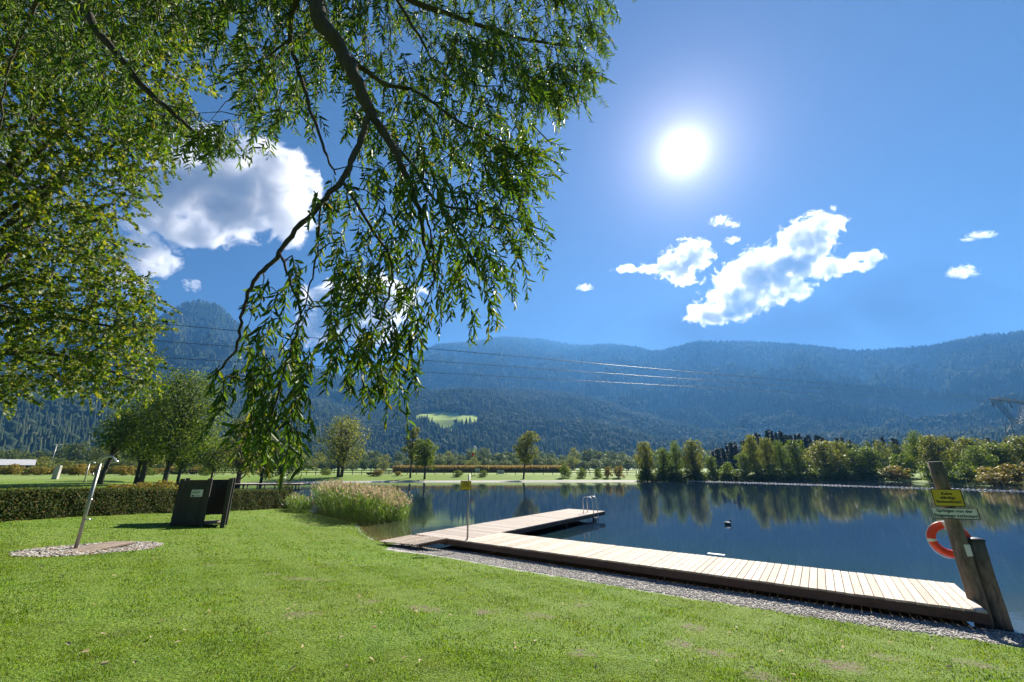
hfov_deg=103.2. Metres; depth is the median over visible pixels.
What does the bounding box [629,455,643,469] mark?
woodland tree
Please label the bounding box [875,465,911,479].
bank shrub
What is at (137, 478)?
elm tree
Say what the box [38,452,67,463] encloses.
woodland tree
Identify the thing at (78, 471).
lawn shrub
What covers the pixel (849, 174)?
sky
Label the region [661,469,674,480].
bank shrub
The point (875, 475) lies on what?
bank shrub
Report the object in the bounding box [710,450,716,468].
spruce tree
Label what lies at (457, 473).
lawn shrub
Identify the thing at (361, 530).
bank grass
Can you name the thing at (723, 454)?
spruce tree
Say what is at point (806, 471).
bank shrub
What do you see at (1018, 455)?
bank tree
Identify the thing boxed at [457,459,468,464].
woodland tree
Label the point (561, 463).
woodland tree
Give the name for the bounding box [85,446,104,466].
woodland tree
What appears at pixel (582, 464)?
woodland tree
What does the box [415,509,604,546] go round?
bathing pier
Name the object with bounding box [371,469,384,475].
lawn shrub
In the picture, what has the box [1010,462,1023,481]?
ochre shrub
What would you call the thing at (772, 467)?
bank shrub
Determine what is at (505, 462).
woodland tree
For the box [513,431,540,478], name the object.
birch tree
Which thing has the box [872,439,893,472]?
woodland tree
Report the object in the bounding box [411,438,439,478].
ash tree
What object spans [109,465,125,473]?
lawn shrub
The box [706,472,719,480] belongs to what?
bank shrub
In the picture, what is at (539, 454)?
woodland tree
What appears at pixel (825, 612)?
gravel strip
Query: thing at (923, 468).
bank shrub
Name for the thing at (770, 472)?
bank shrub
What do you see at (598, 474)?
lawn shrub
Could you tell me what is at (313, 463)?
woodland tree
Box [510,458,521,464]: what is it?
woodland tree
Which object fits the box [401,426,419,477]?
poplar tree
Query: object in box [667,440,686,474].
bank tree
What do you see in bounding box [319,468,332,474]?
lawn shrub
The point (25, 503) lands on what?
clipped hedge
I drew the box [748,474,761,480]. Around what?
bank shrub
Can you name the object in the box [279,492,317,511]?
shore grass
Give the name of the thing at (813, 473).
bank shrub
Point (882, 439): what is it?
spruce tree
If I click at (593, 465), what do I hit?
woodland tree
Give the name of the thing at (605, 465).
woodland tree
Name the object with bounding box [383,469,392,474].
gate
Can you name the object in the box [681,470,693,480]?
bank shrub
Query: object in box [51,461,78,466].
woodland tree
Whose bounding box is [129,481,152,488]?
ochre shrub
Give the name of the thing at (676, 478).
bank shrub
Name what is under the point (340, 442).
alder tree
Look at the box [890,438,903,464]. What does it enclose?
spruce tree
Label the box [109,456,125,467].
woodland tree
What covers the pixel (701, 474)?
bank shrub
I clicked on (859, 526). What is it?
water
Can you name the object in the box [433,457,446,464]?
woodland tree
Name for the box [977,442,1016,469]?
bank tree
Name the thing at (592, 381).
power line
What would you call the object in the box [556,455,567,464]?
woodland tree
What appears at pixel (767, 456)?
bank tree
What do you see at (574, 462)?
woodland tree
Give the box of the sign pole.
[460,474,470,539]
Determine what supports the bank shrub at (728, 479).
on the ground at (67, 480)
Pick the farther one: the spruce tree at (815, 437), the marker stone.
the spruce tree at (815, 437)
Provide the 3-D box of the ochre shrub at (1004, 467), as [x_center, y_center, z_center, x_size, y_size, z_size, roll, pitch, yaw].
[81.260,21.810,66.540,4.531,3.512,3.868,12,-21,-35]
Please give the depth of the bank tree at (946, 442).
88.51 m
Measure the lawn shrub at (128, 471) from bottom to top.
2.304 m
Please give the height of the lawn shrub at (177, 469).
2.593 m
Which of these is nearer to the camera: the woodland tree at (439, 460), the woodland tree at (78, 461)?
the woodland tree at (78, 461)
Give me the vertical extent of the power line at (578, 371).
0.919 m
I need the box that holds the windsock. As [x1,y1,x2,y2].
[472,446,476,472]
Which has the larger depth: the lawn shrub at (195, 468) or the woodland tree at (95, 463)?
the woodland tree at (95, 463)
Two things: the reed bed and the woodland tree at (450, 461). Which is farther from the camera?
the woodland tree at (450, 461)
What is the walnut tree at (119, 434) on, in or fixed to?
on the ground at (67, 480)
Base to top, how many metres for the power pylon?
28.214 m
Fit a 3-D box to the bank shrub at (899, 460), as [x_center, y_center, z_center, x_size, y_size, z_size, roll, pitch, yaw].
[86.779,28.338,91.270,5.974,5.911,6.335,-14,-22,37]
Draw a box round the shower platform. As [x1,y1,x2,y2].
[69,541,134,551]
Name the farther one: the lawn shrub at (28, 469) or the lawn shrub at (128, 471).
the lawn shrub at (28, 469)
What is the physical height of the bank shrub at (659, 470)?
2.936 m
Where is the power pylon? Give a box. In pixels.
[990,397,1023,469]
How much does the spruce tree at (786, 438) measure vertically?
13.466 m
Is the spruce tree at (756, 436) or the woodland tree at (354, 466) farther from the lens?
the woodland tree at (354, 466)
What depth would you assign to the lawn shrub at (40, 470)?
87.47 m
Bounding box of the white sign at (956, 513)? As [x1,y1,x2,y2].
[930,507,980,519]
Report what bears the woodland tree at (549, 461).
on the ground at (67, 480)
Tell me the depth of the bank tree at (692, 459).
87.88 m
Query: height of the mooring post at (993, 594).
2.032 m
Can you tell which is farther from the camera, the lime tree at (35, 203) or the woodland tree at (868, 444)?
the woodland tree at (868, 444)
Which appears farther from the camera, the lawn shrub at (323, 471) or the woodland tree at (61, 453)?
the woodland tree at (61, 453)
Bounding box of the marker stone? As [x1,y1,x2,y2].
[51,466,62,478]
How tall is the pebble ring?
0.344 m
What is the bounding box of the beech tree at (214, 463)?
[194,436,235,477]
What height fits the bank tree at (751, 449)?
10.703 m
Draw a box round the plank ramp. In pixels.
[379,535,446,546]
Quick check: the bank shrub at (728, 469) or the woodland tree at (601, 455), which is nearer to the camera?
the bank shrub at (728, 469)
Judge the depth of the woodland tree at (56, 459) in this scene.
153.29 m
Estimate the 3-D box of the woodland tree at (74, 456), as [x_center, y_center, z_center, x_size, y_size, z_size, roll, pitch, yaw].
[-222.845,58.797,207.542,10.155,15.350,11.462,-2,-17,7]
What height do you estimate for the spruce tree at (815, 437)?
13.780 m
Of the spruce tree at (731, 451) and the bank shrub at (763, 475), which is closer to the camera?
the bank shrub at (763, 475)
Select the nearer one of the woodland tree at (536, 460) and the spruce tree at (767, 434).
the spruce tree at (767, 434)
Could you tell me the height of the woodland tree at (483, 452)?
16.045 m
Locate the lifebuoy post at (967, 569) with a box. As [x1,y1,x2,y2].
[927,461,994,628]
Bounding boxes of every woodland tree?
[0,449,23,458]
[18,451,31,458]
[26,450,47,459]
[34,456,54,467]
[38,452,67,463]
[49,456,65,465]
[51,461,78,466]
[53,442,76,465]
[61,441,91,462]
[67,460,86,464]
[79,460,103,468]
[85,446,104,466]
[87,443,118,462]
[97,458,112,467]
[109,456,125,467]
[117,453,135,467]
[118,459,137,468]
[150,459,165,468]
[293,460,311,469]
[307,458,319,469]
[309,451,325,469]
[317,461,329,468]
[321,450,334,469]
[326,459,336,469]
[347,459,358,469]
[349,448,368,469]
[358,459,370,469]
[366,450,383,469]
[370,456,382,469]
[375,461,390,469]
[378,453,392,469]
[389,460,402,468]
[393,452,404,464]
[402,457,414,465]
[433,453,446,464]
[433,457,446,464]
[443,451,455,461]
[446,456,456,464]
[453,454,467,464]
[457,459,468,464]
[463,448,482,464]
[464,457,480,465]
[472,447,493,461]
[479,458,491,465]
[487,460,501,465]
[490,452,507,464]
[498,460,512,465]
[503,451,518,461]
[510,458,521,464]
[532,457,544,464]
[533,451,546,463]
[543,452,558,464]
[544,457,557,465]
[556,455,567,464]
[556,459,569,466]
[565,456,580,469]
[567,447,580,469]
[576,461,591,469]
[577,448,594,469]
[586,459,602,469]
[593,450,607,467]
[596,458,614,469]
[602,450,619,467]
[612,460,624,469]
[616,451,629,469]
[621,458,635,469]
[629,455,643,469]
[641,450,658,469]
[693,448,709,469]
[837,440,859,468]
[862,441,879,467]
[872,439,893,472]
[885,442,903,466]
[900,442,921,472]
[978,439,1001,458]
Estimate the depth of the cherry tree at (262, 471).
68.45 m
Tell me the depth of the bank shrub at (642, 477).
82.76 m
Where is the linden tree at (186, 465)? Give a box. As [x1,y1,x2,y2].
[158,418,213,486]
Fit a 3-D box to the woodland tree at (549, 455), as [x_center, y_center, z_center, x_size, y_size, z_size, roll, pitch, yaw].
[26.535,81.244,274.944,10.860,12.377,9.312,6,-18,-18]
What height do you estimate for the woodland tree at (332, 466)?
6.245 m
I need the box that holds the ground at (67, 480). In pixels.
[0,468,1023,681]
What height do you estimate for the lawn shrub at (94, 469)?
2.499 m
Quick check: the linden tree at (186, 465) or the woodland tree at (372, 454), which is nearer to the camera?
the linden tree at (186, 465)
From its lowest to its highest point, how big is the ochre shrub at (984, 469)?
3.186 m
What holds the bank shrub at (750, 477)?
on the ground at (67, 480)
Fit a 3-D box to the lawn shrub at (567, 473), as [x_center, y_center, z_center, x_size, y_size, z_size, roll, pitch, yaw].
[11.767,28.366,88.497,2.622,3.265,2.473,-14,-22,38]
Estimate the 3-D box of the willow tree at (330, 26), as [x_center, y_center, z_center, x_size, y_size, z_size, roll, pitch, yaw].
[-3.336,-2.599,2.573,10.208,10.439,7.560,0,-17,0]
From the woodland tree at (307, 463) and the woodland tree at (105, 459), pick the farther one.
the woodland tree at (307, 463)
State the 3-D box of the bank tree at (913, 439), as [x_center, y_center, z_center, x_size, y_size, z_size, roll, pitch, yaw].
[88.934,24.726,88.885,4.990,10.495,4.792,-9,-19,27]
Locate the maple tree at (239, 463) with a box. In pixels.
[215,411,275,486]
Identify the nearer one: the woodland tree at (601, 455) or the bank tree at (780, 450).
the bank tree at (780, 450)
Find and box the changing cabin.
[170,478,235,527]
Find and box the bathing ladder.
[583,496,598,522]
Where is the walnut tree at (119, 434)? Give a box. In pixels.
[88,408,149,483]
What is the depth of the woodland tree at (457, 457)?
299.33 m
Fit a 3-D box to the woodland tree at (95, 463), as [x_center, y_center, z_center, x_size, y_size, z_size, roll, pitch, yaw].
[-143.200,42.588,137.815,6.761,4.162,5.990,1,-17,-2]
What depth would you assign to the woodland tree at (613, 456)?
292.67 m
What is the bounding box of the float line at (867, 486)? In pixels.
[700,481,1023,491]
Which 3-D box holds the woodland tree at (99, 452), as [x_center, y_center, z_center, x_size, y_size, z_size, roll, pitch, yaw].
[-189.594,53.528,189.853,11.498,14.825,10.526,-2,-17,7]
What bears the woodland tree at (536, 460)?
on the ground at (67, 480)
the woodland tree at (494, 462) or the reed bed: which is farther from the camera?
the woodland tree at (494, 462)
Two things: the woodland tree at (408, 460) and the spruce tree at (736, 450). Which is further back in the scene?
the woodland tree at (408, 460)
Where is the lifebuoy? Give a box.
[926,520,971,558]
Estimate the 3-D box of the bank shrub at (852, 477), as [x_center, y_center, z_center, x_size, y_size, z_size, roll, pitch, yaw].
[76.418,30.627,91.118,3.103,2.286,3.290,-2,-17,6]
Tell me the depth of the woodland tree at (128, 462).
133.12 m
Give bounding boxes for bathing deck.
[461,533,991,624]
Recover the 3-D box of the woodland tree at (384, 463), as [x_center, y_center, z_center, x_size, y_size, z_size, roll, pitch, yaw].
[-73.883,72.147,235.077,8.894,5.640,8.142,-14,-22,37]
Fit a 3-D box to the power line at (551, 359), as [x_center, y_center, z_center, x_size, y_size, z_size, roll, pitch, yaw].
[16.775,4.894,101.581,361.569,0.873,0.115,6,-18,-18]
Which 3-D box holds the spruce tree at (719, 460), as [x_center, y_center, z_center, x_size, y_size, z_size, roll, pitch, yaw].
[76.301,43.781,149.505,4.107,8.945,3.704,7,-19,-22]
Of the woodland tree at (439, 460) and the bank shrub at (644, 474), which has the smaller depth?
the bank shrub at (644, 474)
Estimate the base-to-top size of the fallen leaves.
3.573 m
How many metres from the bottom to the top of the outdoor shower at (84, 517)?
2.198 m
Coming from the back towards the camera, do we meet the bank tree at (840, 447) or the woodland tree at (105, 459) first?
the woodland tree at (105, 459)
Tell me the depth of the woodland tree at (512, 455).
298.55 m
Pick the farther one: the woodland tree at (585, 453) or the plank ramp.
the woodland tree at (585, 453)
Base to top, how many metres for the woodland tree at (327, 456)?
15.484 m
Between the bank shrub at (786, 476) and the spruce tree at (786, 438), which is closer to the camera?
the bank shrub at (786, 476)
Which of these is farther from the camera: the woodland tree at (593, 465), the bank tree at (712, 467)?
the woodland tree at (593, 465)
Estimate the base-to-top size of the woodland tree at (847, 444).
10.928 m
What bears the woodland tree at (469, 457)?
on the ground at (67, 480)
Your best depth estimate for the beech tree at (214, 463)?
64.56 m
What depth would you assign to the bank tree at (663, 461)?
86.87 m
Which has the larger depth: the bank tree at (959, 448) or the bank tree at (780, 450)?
the bank tree at (780, 450)
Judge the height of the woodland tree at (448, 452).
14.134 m
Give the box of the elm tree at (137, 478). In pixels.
[90,388,199,483]
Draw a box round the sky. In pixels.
[0,0,1023,375]
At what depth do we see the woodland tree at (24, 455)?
211.42 m
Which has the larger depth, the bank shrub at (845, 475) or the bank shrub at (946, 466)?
the bank shrub at (845, 475)
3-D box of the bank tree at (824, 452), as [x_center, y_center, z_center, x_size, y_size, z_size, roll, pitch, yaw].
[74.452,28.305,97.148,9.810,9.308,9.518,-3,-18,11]
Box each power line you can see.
[1,329,1022,401]
[4,348,1018,403]
[9,309,992,397]
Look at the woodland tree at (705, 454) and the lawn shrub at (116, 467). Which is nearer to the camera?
the lawn shrub at (116, 467)
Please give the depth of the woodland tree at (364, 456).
281.36 m
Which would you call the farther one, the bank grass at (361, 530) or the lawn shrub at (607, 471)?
the lawn shrub at (607, 471)
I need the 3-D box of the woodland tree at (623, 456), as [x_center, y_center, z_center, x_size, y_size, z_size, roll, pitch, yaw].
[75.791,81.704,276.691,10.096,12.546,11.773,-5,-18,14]
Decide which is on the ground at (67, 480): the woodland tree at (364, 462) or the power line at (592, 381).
the woodland tree at (364, 462)
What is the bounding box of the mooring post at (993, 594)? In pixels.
[967,537,1013,629]
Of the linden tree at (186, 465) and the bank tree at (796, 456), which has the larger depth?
the bank tree at (796, 456)
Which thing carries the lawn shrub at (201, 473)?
on the ground at (67, 480)
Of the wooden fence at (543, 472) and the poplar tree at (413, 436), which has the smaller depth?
the poplar tree at (413, 436)
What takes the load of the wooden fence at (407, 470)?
on the ground at (67, 480)
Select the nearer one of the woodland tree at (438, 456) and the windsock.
the windsock
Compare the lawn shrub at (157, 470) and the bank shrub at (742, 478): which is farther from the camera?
the lawn shrub at (157, 470)
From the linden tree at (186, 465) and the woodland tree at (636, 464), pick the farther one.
the woodland tree at (636, 464)
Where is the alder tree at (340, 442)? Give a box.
[311,414,373,476]
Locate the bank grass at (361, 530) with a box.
[341,518,374,539]
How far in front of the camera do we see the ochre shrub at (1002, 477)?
64.25 m
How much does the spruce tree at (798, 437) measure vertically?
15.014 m
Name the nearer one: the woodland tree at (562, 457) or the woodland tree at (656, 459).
the woodland tree at (656, 459)
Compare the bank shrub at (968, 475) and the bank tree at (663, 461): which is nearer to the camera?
the bank shrub at (968, 475)
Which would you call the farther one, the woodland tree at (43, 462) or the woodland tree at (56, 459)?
the woodland tree at (56, 459)
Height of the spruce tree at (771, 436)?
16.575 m
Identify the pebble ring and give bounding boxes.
[8,541,162,556]
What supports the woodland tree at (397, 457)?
on the ground at (67, 480)
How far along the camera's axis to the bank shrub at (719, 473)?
87.83 m
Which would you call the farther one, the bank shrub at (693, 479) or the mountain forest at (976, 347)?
the mountain forest at (976, 347)
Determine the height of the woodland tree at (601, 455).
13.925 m
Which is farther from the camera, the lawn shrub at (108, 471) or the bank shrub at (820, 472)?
the lawn shrub at (108, 471)
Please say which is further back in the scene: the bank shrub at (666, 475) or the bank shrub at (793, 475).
the bank shrub at (793, 475)
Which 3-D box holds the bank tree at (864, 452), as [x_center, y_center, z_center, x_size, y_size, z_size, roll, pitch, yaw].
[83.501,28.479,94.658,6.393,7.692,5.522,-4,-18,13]
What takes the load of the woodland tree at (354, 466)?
on the ground at (67, 480)
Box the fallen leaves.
[40,557,951,674]
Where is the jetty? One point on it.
(257, 484)
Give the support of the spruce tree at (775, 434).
on the ground at (67, 480)
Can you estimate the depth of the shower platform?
10.26 m
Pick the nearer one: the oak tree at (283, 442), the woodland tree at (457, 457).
the oak tree at (283, 442)
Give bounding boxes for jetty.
[235,483,304,487]
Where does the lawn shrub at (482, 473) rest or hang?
on the ground at (67, 480)
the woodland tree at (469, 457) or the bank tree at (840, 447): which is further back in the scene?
the woodland tree at (469, 457)
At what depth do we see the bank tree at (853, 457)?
96.18 m
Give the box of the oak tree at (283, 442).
[268,431,310,477]
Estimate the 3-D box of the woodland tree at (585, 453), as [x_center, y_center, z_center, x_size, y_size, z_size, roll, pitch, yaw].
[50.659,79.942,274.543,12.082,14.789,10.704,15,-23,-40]
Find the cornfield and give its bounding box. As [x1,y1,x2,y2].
[392,465,569,472]
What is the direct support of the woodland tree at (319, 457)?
on the ground at (67, 480)
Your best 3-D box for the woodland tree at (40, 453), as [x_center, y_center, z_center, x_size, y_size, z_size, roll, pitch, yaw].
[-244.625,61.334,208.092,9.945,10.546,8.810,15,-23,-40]
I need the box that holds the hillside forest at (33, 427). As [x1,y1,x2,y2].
[0,355,1023,464]
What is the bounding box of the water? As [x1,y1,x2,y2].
[234,480,1023,633]
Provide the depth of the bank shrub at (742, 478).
88.35 m
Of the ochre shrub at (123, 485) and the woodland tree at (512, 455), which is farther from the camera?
the woodland tree at (512, 455)
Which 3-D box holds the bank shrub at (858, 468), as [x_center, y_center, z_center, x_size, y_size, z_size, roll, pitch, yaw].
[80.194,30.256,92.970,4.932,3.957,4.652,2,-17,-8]
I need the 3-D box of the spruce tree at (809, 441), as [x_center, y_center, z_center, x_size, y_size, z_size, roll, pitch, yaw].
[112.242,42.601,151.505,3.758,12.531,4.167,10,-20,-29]
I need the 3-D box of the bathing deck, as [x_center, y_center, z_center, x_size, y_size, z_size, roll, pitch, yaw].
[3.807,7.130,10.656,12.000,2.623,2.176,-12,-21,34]
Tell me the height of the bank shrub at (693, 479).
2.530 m
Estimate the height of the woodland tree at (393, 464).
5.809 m
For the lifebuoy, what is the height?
0.691 m
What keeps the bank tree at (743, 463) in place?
on the ground at (67, 480)
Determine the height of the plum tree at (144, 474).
7.918 m
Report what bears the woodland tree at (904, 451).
on the ground at (67, 480)
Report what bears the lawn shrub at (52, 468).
on the ground at (67, 480)
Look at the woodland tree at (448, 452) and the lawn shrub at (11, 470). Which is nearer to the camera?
the lawn shrub at (11, 470)
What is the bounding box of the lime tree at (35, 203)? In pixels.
[0,0,224,421]
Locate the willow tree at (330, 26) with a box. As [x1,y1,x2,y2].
[0,0,635,492]
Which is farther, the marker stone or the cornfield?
the cornfield
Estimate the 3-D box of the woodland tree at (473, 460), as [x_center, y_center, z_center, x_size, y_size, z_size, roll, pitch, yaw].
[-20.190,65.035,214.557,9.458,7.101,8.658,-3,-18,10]
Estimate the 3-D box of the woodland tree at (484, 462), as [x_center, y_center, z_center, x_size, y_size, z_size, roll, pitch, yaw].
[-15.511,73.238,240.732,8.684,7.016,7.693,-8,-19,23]
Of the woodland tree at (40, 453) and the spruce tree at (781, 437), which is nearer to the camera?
the spruce tree at (781, 437)
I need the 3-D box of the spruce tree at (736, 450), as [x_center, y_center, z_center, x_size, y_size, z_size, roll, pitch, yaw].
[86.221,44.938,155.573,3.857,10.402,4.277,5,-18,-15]
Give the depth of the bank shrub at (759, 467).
90.78 m
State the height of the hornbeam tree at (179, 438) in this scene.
13.862 m
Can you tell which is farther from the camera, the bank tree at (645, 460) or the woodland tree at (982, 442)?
the woodland tree at (982, 442)
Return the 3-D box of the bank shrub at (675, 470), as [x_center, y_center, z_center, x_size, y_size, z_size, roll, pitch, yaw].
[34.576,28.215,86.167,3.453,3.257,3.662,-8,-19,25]
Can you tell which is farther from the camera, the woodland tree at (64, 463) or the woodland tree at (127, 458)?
the woodland tree at (127, 458)
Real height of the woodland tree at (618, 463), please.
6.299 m
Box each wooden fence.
[187,469,471,474]
[478,469,636,474]
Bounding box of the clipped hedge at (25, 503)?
[0,478,294,521]
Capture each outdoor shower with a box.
[74,456,118,547]
[82,461,94,487]
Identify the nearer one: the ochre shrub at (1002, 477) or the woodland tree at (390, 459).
the ochre shrub at (1002, 477)
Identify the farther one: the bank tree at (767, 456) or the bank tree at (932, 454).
the bank tree at (767, 456)
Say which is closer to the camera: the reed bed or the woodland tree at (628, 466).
the reed bed
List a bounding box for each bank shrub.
[635,470,649,480]
[637,465,651,480]
[647,473,658,480]
[653,473,664,480]
[655,467,664,479]
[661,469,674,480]
[668,471,681,480]
[669,466,682,479]
[677,474,688,480]
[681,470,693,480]
[689,466,707,480]
[690,471,701,480]
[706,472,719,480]
[714,469,726,480]
[718,472,733,480]
[719,461,737,480]
[733,470,747,480]
[740,470,755,480]
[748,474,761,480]
[751,464,770,479]
[755,471,768,480]
[763,469,777,480]
[765,464,782,473]
[771,473,785,480]
[780,462,799,477]
[780,473,790,480]
[784,469,797,480]
[791,471,807,479]
[798,465,817,478]
[800,474,813,480]
[807,470,824,480]
[817,470,828,479]
[835,469,850,479]
[847,472,860,479]
[850,464,876,477]
[871,471,883,479]
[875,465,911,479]
[881,454,916,477]
[918,463,932,480]
[930,460,957,481]
[947,461,978,482]
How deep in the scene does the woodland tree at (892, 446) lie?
127.34 m
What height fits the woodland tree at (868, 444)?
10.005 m
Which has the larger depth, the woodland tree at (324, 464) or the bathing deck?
the woodland tree at (324, 464)
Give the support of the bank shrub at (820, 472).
on the ground at (67, 480)
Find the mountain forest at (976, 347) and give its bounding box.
[0,299,1023,420]
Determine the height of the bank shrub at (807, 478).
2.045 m
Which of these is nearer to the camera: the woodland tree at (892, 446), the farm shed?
the farm shed
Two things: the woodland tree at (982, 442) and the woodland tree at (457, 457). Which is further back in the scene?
the woodland tree at (457, 457)
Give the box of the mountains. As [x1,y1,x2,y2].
[0,303,1023,467]
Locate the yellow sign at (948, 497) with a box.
[930,489,965,506]
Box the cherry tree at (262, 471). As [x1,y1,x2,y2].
[249,441,281,482]
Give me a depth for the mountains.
1747.28 m
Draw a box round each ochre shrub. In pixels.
[102,483,134,492]
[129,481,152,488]
[147,479,178,489]
[971,466,1006,482]
[975,472,1023,485]
[988,463,1023,482]
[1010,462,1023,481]
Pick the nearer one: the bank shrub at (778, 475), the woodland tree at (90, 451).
the bank shrub at (778, 475)
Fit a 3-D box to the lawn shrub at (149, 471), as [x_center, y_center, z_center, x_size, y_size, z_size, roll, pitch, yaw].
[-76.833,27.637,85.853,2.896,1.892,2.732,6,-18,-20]
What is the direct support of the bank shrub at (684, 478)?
on the ground at (67, 480)
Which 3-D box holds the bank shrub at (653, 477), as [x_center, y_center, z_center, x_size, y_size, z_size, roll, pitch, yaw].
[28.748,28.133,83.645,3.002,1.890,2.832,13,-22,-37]
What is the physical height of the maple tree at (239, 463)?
12.196 m
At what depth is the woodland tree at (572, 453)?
281.06 m
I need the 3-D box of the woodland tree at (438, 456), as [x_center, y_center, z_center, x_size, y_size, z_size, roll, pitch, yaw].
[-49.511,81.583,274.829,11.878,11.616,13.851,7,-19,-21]
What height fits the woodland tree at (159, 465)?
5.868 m
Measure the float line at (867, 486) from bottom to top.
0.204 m
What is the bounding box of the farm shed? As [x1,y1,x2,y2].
[0,459,35,473]
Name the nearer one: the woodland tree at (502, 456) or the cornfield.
the cornfield
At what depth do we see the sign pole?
14.07 m
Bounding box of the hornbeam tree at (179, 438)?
[130,367,233,486]
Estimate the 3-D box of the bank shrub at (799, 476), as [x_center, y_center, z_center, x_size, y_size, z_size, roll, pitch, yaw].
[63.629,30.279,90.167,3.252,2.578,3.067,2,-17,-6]
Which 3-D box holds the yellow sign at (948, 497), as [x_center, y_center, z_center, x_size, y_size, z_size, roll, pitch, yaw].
[8.490,3.056,7.913,0.440,0.320,0.041,-8,-19,25]
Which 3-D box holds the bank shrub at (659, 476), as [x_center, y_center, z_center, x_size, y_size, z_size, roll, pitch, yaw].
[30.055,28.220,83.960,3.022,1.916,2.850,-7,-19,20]
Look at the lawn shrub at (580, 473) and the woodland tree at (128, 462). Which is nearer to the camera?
the lawn shrub at (580, 473)
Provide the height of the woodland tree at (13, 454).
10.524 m
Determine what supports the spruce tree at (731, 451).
on the ground at (67, 480)
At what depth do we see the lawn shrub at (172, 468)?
97.71 m
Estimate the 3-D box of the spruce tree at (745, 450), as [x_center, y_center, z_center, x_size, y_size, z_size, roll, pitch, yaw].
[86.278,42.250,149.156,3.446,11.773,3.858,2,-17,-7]
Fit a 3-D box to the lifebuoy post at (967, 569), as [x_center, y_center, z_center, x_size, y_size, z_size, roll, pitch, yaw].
[8.576,4.018,7.725,0.276,3.310,0.269,0,-17,0]
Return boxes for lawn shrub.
[0,463,24,474]
[21,466,51,474]
[22,466,39,473]
[45,466,68,474]
[63,463,93,475]
[90,465,103,473]
[100,467,112,473]
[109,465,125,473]
[113,465,136,475]
[139,467,156,475]
[150,468,164,474]
[161,466,177,473]
[171,466,191,473]
[184,467,198,473]
[197,467,211,475]
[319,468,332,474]
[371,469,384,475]
[453,470,463,476]
[478,470,487,476]
[559,463,571,476]
[576,467,586,477]
[593,468,602,477]
[603,466,612,477]
[613,465,625,477]
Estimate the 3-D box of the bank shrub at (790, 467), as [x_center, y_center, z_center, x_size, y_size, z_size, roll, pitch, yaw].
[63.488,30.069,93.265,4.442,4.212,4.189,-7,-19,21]
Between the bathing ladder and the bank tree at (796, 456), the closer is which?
the bathing ladder
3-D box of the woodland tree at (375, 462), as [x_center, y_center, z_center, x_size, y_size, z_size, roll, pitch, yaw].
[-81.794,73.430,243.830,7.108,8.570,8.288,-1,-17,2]
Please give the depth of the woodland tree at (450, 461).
232.65 m
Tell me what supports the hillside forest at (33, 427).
on the mountains
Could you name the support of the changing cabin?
on the ground at (67, 480)
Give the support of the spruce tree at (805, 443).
on the ground at (67, 480)
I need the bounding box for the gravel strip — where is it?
[387,545,1023,646]
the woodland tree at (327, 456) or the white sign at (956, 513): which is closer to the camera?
the white sign at (956, 513)
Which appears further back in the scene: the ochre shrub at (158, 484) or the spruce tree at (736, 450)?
the spruce tree at (736, 450)
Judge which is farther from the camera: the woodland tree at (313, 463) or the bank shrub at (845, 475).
the woodland tree at (313, 463)
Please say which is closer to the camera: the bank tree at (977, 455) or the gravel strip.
the gravel strip
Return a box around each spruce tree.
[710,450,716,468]
[715,447,724,468]
[720,447,728,463]
[728,442,737,470]
[733,444,742,468]
[742,440,751,468]
[754,433,765,463]
[765,430,777,471]
[769,431,774,444]
[773,432,782,470]
[779,431,785,461]
[784,435,794,464]
[796,433,808,467]
[802,437,809,464]
[807,438,817,468]
[814,434,826,463]
[880,436,889,461]
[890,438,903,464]
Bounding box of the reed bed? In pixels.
[312,478,412,523]
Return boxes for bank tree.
[634,441,657,475]
[654,447,673,472]
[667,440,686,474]
[677,438,704,472]
[704,456,717,478]
[733,452,753,476]
[741,433,764,469]
[757,437,777,478]
[771,440,791,472]
[783,439,808,472]
[799,439,849,472]
[828,440,849,469]
[839,448,873,474]
[852,446,885,473]
[900,430,927,477]
[915,434,955,471]
[933,434,957,469]
[944,436,992,473]
[952,445,1000,474]
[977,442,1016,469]
[991,434,1023,469]
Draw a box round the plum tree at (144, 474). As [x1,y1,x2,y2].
[128,450,163,482]

